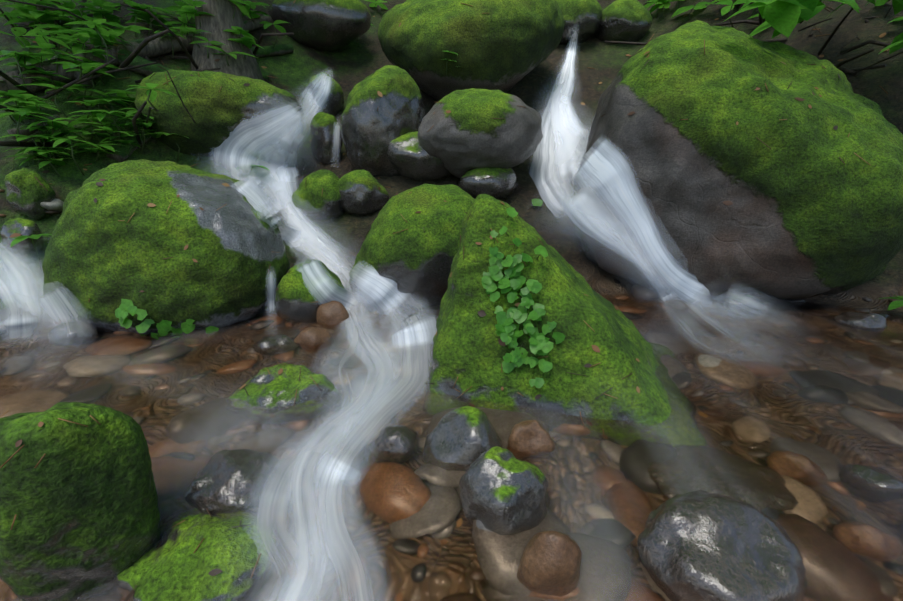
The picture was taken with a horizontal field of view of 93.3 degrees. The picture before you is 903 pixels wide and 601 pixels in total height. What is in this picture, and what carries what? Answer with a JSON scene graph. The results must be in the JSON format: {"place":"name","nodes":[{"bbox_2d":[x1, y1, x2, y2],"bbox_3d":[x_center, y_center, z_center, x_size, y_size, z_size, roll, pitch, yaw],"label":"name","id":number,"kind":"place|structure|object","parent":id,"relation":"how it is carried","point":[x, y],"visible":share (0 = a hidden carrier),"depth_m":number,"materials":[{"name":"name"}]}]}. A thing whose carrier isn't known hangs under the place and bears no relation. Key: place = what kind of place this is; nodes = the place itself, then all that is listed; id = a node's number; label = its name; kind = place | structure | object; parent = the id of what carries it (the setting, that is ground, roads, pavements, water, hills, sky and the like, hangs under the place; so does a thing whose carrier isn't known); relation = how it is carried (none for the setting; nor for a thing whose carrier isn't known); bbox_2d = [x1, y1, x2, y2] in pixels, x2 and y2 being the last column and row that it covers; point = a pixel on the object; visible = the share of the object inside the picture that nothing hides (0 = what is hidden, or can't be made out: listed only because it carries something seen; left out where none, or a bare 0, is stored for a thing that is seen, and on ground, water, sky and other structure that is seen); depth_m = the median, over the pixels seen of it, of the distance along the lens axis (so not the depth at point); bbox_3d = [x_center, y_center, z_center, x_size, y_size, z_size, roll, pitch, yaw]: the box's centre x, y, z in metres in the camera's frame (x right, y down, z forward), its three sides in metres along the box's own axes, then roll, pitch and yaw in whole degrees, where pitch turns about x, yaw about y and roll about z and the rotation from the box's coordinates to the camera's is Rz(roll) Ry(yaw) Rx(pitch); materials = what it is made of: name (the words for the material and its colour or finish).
{"place":"outdoors","nodes":[
{"label":"outdoors","id":0,"kind":"place"},
{"bbox_2d":[0,232,68,390],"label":"waterfall","id":1,"kind":"structure","parent":0,"point":[27,288],"depth_m":1.27,"materials":[{"name":"white liquid"}]},
{"bbox_2d":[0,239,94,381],"bbox_3d":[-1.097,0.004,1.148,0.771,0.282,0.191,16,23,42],"label":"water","id":2,"kind":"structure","parent":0,"point":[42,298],"depth_m":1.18,"materials":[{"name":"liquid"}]},
{"bbox_2d":[49,326,315,441],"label":"water","id":3,"kind":"structure","parent":0,"point":[168,386],"depth_m":0.91,"materials":[{"name":"liquid"}]},
{"bbox_2d":[186,413,336,474],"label":"mist","id":4,"kind":"structure","parent":0,"point":[265,436],"depth_m":0.75,"materials":[{"name":"liquid"}]},
{"bbox_2d":[197,71,337,211],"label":"water mist","id":5,"kind":"structure","parent":0,"point":[275,161],"depth_m":1.94,"materials":[{"name":"white liquid"}]},
{"bbox_2d":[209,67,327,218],"bbox_3d":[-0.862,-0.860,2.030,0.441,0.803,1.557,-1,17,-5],"label":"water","id":6,"kind":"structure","parent":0,"point":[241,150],"depth_m":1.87,"materials":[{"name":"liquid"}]},
{"bbox_2d":[229,69,328,212],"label":"water","id":7,"kind":"structure","parent":0,"point":[265,150],"depth_m":1.95,"materials":[{"name":"liquid"}]},
{"bbox_2d":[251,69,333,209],"bbox_3d":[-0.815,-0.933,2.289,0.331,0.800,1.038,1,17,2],"label":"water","id":8,"kind":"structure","parent":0,"point":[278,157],"depth_m":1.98,"materials":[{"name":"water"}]},
{"bbox_2d":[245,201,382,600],"bbox_3d":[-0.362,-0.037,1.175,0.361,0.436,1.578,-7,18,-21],"label":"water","id":9,"kind":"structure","parent":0,"point":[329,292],"depth_m":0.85,"materials":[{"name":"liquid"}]},
{"bbox_2d":[202,187,436,600],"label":"water mist","id":10,"kind":"structure","parent":0,"point":[328,421],"depth_m":0.72,"materials":[{"name":"white liquid"}]},
{"bbox_2d":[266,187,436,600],"bbox_3d":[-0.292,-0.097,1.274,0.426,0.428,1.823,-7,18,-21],"label":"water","id":11,"kind":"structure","parent":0,"point":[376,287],"depth_m":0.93,"materials":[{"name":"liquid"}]},
{"bbox_2d":[0,293,902,600],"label":"pool water","id":12,"kind":"structure","parent":0,"point":[738,431],"depth_m":0.75,"materials":[{"name":"beige liquid"}]},
{"bbox_2d":[0,244,69,380],"bbox_3d":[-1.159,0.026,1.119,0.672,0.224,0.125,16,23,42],"label":"water","id":13,"kind":"structure","parent":12,"relation":"on","point":[25,320],"depth_m":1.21,"materials":[{"name":"liquid"}]},
{"bbox_2d":[48,320,97,345],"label":"rock","id":14,"kind":"object","parent":12,"relation":"on","point":[88,329],"depth_m":1.18,"materials":[{"name":"grey stone"}]},
{"bbox_2d":[42,159,289,333],"bbox_3d":[-0.937,-0.189,1.420,0.728,0.540,0.545,1,17,2],"label":"boulder","id":15,"kind":"object","parent":12,"relation":"on","point":[101,257],"visible":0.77,"depth_m":1.22,"materials":[{"name":"green plant"}]},
{"bbox_2d":[264,272,276,331],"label":"water","id":16,"kind":"structure","parent":12,"relation":"on","point":[272,290],"depth_m":1.37,"materials":[{"name":"liquid"}]},
{"bbox_2d":[276,190,416,600],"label":"water","id":17,"kind":"structure","parent":12,"relation":"on","point":[322,257],"depth_m":0.80,"materials":[{"name":"liquid"}]},
{"bbox_2d":[0,0,902,347],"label":"terrain","id":18,"kind":"structure","parent":0,"point":[352,64],"depth_m":2.07,"materials":[{"name":"soil"}]},
{"bbox_2d":[0,218,43,256],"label":"rock","id":19,"kind":"object","parent":18,"relation":"on","point":[21,226],"visible":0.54,"depth_m":1.34,"materials":[{"name":"grey stone"}]},
{"bbox_2d":[4,168,55,219],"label":"rock","id":20,"kind":"object","parent":18,"relation":"on","point":[27,194],"visible":0.92,"depth_m":1.41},
{"bbox_2d":[7,114,60,139],"bbox_3d":[-1.583,-0.663,1.625,0.041,0.106,0.169,9,19,26],"label":"fallen branch","id":21,"kind":"object","parent":18,"relation":"on","point":[26,132],"visible":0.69,"depth_m":1.60,"materials":[{"name":"brown wood"}]},
{"bbox_2d":[35,0,55,48],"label":"sapling","id":22,"kind":"object","parent":18,"relation":"on","point":[48,29],"visible":0.16,"depth_m":2.08,"materials":[{"name":"brown wood"}]},
{"bbox_2d":[49,1,59,46],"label":"sapling","id":23,"kind":"object","parent":18,"relation":"on","point":[56,22],"visible":0.16,"depth_m":2.11,"materials":[{"name":"green plant"}]},
{"bbox_2d":[51,50,92,87],"bbox_3d":[-1.698,-1.034,1.896,0.344,0.187,0.056,12,21,34],"label":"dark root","id":24,"kind":"object","parent":18,"relation":"on","point":[76,74],"visible":0.21,"depth_m":1.83,"materials":[{"name":"brown wood"}]},
{"bbox_2d":[68,0,86,19],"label":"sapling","id":25,"kind":"object","parent":18,"relation":"on","point":[83,1],"visible":0.16,"depth_m":2.17,"materials":[{"name":"green plant"}]},
{"bbox_2d":[0,402,159,600],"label":"boulder","id":26,"kind":"object","parent":18,"relation":"on","point":[81,501],"visible":0.94,"depth_m":0.51,"materials":[{"name":"green plant"}]},
{"bbox_2d":[0,33,194,97],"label":"fallen log","id":27,"kind":"object","parent":18,"relation":"on","point":[159,46],"visible":0.56,"depth_m":1.86,"materials":[{"name":"brown wood"}]},
{"bbox_2d":[59,16,171,75],"bbox_3d":[-1.652,-1.219,2.069,0.784,0.382,0.191,6,18,20],"label":"fallen branch","id":28,"kind":"object","parent":18,"relation":"on","point":[144,70],"visible":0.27,"depth_m":1.98,"materials":[{"name":"brown wood"}]},
{"bbox_2d":[106,121,155,161],"bbox_3d":[-1.322,-0.799,1.861,0.102,0.389,0.500,1,17,2],"label":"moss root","id":29,"kind":"object","parent":18,"relation":"on","point":[120,156],"visible":0.25,"depth_m":1.72,"materials":[{"name":"green plant"}]},
{"bbox_2d":[115,513,273,600],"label":"rock","id":30,"kind":"object","parent":18,"relation":"on","point":[173,567],"visible":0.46,"depth_m":0.56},
{"bbox_2d":[134,70,303,158],"bbox_3d":[-1.059,-0.857,2.033,0.671,0.408,0.534,-6,18,-19],"label":"boulder","id":31,"kind":"object","parent":18,"relation":"on","point":[218,117],"visible":0.71,"depth_m":1.80,"materials":[{"name":"green plant"}]},
{"bbox_2d":[190,0,263,80],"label":"tree trunk","id":32,"kind":"object","parent":18,"relation":"on","point":[220,21],"visible":0.56,"depth_m":2.11,"materials":[{"name":"brown plant"}]},
{"bbox_2d":[184,449,277,513],"bbox_3d":[-0.351,0.302,0.699,0.150,0.105,0.122,1,17,2],"label":"rock","id":33,"kind":"object","parent":18,"relation":"on","point":[222,481],"visible":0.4,"depth_m":0.66,"materials":[{"name":"grey stone"}]},
{"bbox_2d":[243,15,272,31],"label":"rock","id":34,"kind":"object","parent":18,"relation":"on","point":[249,25],"visible":0.54,"depth_m":2.51,"materials":[{"name":"grey stone"}]},
{"bbox_2d":[260,68,268,81],"bbox_3d":[-1.101,-1.269,2.346,0.182,0.111,0.100,-8,19,-24],"label":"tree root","id":35,"kind":"object","parent":18,"relation":"on","point":[265,74],"visible":0.17,"depth_m":2.37,"materials":[{"name":"brown wood"}]},
{"bbox_2d":[251,44,293,57],"bbox_3d":[-1.066,-1.452,2.486,0.061,0.140,0.322,13,21,35],"label":"log","id":36,"kind":"object","parent":18,"relation":"on","point":[279,49],"visible":0.81,"depth_m":2.49,"materials":[{"name":"green plant"}]},
{"bbox_2d":[257,334,293,347],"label":"rock","id":37,"kind":"object","parent":18,"relation":"on","point":[268,342],"visible":0.4,"depth_m":1.18,"materials":[{"name":"grey stone"}]},
{"bbox_2d":[230,363,338,407],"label":"rock","id":38,"kind":"object","parent":18,"relation":"on","point":[264,388],"visible":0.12,"depth_m":0.90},
{"bbox_2d":[274,259,346,319],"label":"rock","id":39,"kind":"object","parent":18,"relation":"on","point":[294,298],"visible":0.38,"depth_m":1.37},
{"bbox_2d":[294,327,332,345],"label":"rock","id":40,"kind":"object","parent":18,"relation":"on","point":[312,336],"visible":0.33,"depth_m":1.18,"materials":[{"name":"brown stone"}]},
{"bbox_2d":[291,170,344,219],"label":"rock","id":41,"kind":"object","parent":18,"relation":"on","point":[311,196],"visible":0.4,"depth_m":1.92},
{"bbox_2d":[269,0,370,51],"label":"rock","id":42,"kind":"object","parent":18,"relation":"on","point":[328,25],"visible":0.79,"depth_m":2.58,"materials":[{"name":"grey stone"}]},
{"bbox_2d":[308,72,343,115],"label":"rock","id":43,"kind":"object","parent":18,"relation":"on","point":[335,105],"visible":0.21,"depth_m":2.37,"materials":[{"name":"grey stone"}]},
{"bbox_2d":[310,112,342,164],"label":"rock","id":44,"kind":"object","parent":18,"relation":"on","point":[325,136],"visible":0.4,"depth_m":2.15,"materials":[{"name":"grey stone"}]},
{"bbox_2d":[316,301,349,324],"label":"rock","id":45,"kind":"object","parent":18,"relation":"on","point":[332,312],"visible":0.62,"depth_m":1.34,"materials":[{"name":"brown stone"}]},
{"bbox_2d":[331,114,340,166],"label":"water","id":46,"kind":"structure","parent":18,"relation":"on","point":[336,134],"depth_m":2.13,"materials":[{"name":"liquid"}]},
{"bbox_2d":[337,169,389,215],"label":"rock","id":47,"kind":"object","parent":18,"relation":"on","point":[361,193],"visible":0.9,"depth_m":1.94,"materials":[{"name":"grey stone"}]},
{"bbox_2d":[0,0,763,271],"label":"bank plant","id":48,"kind":"object","parent":18,"relation":"on","point":[33,13],"depth_m":1.79,"materials":[{"name":"green plant"}]},
{"bbox_2d":[341,65,425,176],"bbox_3d":[-0.340,-0.877,2.144,0.428,0.555,0.320,-11,20,-33],"label":"rock","id":49,"kind":"object","parent":18,"relation":"on","point":[370,133],"visible":0.77,"depth_m":2.01,"materials":[{"name":"grey stone"}]},
{"bbox_2d":[373,425,415,452],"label":"rock","id":50,"kind":"object","parent":18,"relation":"on","point":[396,438],"visible":0.62,"depth_m":0.74,"materials":[{"name":"grey stone"}]},
{"bbox_2d":[349,183,474,306],"bbox_3d":[-0.064,-0.169,1.585,0.611,0.513,0.544,1,17,2],"label":"boulder","id":51,"kind":"object","parent":18,"relation":"on","point":[414,257],"visible":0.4,"depth_m":1.36,"materials":[{"name":"green plant"}]},
{"bbox_2d":[387,131,450,181],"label":"rock","id":52,"kind":"object","parent":18,"relation":"on","point":[408,156],"visible":0.46,"depth_m":2.01,"materials":[{"name":"grey stone"}]},
{"bbox_2d":[0,0,900,600],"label":"forest litter","id":53,"kind":"object","parent":18,"relation":"on","point":[216,572],"visible":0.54,"depth_m":1.21,"materials":[{"name":"brown plant"}]},
{"bbox_2d":[0,0,902,146],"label":"twigs","id":54,"kind":"object","parent":18,"relation":"on","point":[147,40],"visible":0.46,"depth_m":1.86,"materials":[{"name":"brown wood"}]},
{"bbox_2d":[0,189,902,531],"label":"stream pebbles","id":55,"kind":"object","parent":18,"relation":"on","point":[54,205],"visible":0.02,"depth_m":1.40,"materials":[{"name":"stone"}]},
{"bbox_2d":[400,311,436,341],"bbox_3d":[-0.085,0.102,1.237,0.133,0.133,0.102,1,17,2],"label":"foam","id":56,"kind":"object","parent":55,"relation":"on","point":[413,318],"depth_m":1.22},
{"bbox_2d":[426,406,501,464],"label":"rock","id":57,"kind":"object","parent":55,"relation":"on","point":[468,435],"visible":0.71,"depth_m":0.72,"materials":[{"name":"grey stone"}]},
{"bbox_2d":[459,446,547,534],"bbox_3d":[0.076,0.283,0.612,0.118,0.155,0.109,-12,21,-35],"label":"rock","id":58,"kind":"object","parent":55,"relation":"on","point":[503,491],"visible":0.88,"depth_m":0.57,"materials":[{"name":"grey stone"}]},
{"bbox_2d":[519,531,581,586],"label":"rock","id":59,"kind":"object","parent":55,"relation":"on","point":[551,558],"visible":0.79,"depth_m":0.48,"materials":[{"name":"brown stone"}]},
{"bbox_2d":[637,490,805,600],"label":"rock","id":60,"kind":"object","parent":55,"relation":"on","point":[699,545],"visible":1,"depth_m":0.48,"materials":[{"name":"grey stone"}]},
{"bbox_2d":[723,295,760,313],"bbox_3d":[0.998,0.034,1.476,0.118,0.122,0.096,1,17,2],"label":"foam","id":61,"kind":"object","parent":55,"relation":"on","point":[735,300],"depth_m":1.43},
{"bbox_2d":[785,454,811,467],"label":"rock","id":62,"kind":"object","parent":55,"relation":"on","point":[804,461],"visible":0.17,"depth_m":0.70,"materials":[{"name":"brown stone"}]},
{"bbox_2d":[378,0,564,100],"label":"boulder","id":63,"kind":"object","parent":18,"relation":"on","point":[504,46],"visible":0.92,"depth_m":2.17,"materials":[{"name":"green plant"}]},
{"bbox_2d":[417,88,542,177],"bbox_3d":[0.141,-0.782,2.013,0.586,0.398,0.466,1,17,2],"label":"rock","id":64,"kind":"object","parent":18,"relation":"on","point":[465,135],"visible":0.94,"depth_m":1.85,"materials":[{"name":"grey stone"}]},
{"bbox_2d":[459,167,517,198],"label":"rock","id":65,"kind":"object","parent":18,"relation":"on","point":[501,183],"visible":0.73,"depth_m":1.94,"materials":[{"name":"grey stone"}]},
{"bbox_2d":[508,420,554,451],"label":"rock","id":66,"kind":"object","parent":18,"relation":"on","point":[530,435],"visible":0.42,"depth_m":0.73,"materials":[{"name":"brown stone"}]},
{"bbox_2d":[428,194,670,424],"bbox_3d":[0.261,0.019,0.989,0.703,0.511,0.517,3,17,8],"label":"boulder","id":67,"kind":"object","parent":18,"relation":"on","point":[468,350],"visible":0.52,"depth_m":0.90,"materials":[{"name":"green plant"}]},
{"bbox_2d":[115,198,564,387],"bbox_3d":[-0.258,-0.133,1.432,1.328,0.430,1.311,1,17,2],"label":"clover","id":68,"kind":"object","parent":67,"relation":"on","point":[507,331],"depth_m":0.88,"materials":[{"name":"green plant"}]},
{"bbox_2d":[556,0,601,44],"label":"rock","id":69,"kind":"object","parent":18,"relation":"on","point":[586,15],"visible":0.33,"depth_m":2.73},
{"bbox_2d":[594,0,651,43],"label":"rock","id":70,"kind":"object","parent":18,"relation":"on","point":[626,20],"visible":0.79,"depth_m":2.77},
{"bbox_2d":[573,20,902,299],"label":"boulder","id":71,"kind":"object","parent":18,"relation":"on","point":[807,213],"visible":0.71,"depth_m":1.35,"materials":[{"name":"green plant"}]},
{"bbox_2d":[671,0,902,318],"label":"plant","id":72,"kind":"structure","parent":18,"relation":"on","point":[785,17],"depth_m":1.46,"materials":[{"name":"green plant"}]},
{"bbox_2d":[834,311,886,327],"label":"rock","id":73,"kind":"object","parent":18,"relation":"on","point":[868,320],"visible":0.44,"depth_m":1.32,"materials":[{"name":"grey stone"}]},
{"bbox_2d":[850,464,902,488],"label":"rock","id":74,"kind":"object","parent":18,"relation":"on","point":[873,476],"visible":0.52,"depth_m":0.66,"materials":[{"name":"grey stone"}]},
{"bbox_2d":[532,330,700,520],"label":"mist","id":75,"kind":"structure","parent":0,"point":[632,409],"depth_m":0.79,"materials":[{"name":"liquid"}]},
{"bbox_2d":[531,30,797,344],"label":"waterfall","id":76,"kind":"structure","parent":0,"point":[591,199],"depth_m":1.54,"materials":[{"name":"white liquid"}]},
{"bbox_2d":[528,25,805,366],"bbox_3d":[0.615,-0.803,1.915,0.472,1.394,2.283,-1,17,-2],"label":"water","id":77,"kind":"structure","parent":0,"point":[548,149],"depth_m":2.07,"materials":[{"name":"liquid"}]},
{"bbox_2d":[547,24,817,361],"bbox_3d":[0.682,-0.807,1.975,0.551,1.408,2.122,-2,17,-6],"label":"water","id":78,"kind":"structure","parent":0,"point":[605,170],"depth_m":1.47,"materials":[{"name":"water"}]},
{"bbox_2d":[739,309,900,440],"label":"mist","id":79,"kind":"structure","parent":0,"point":[812,360],"depth_m":0.98,"materials":[{"name":"liquid"}]}
]}

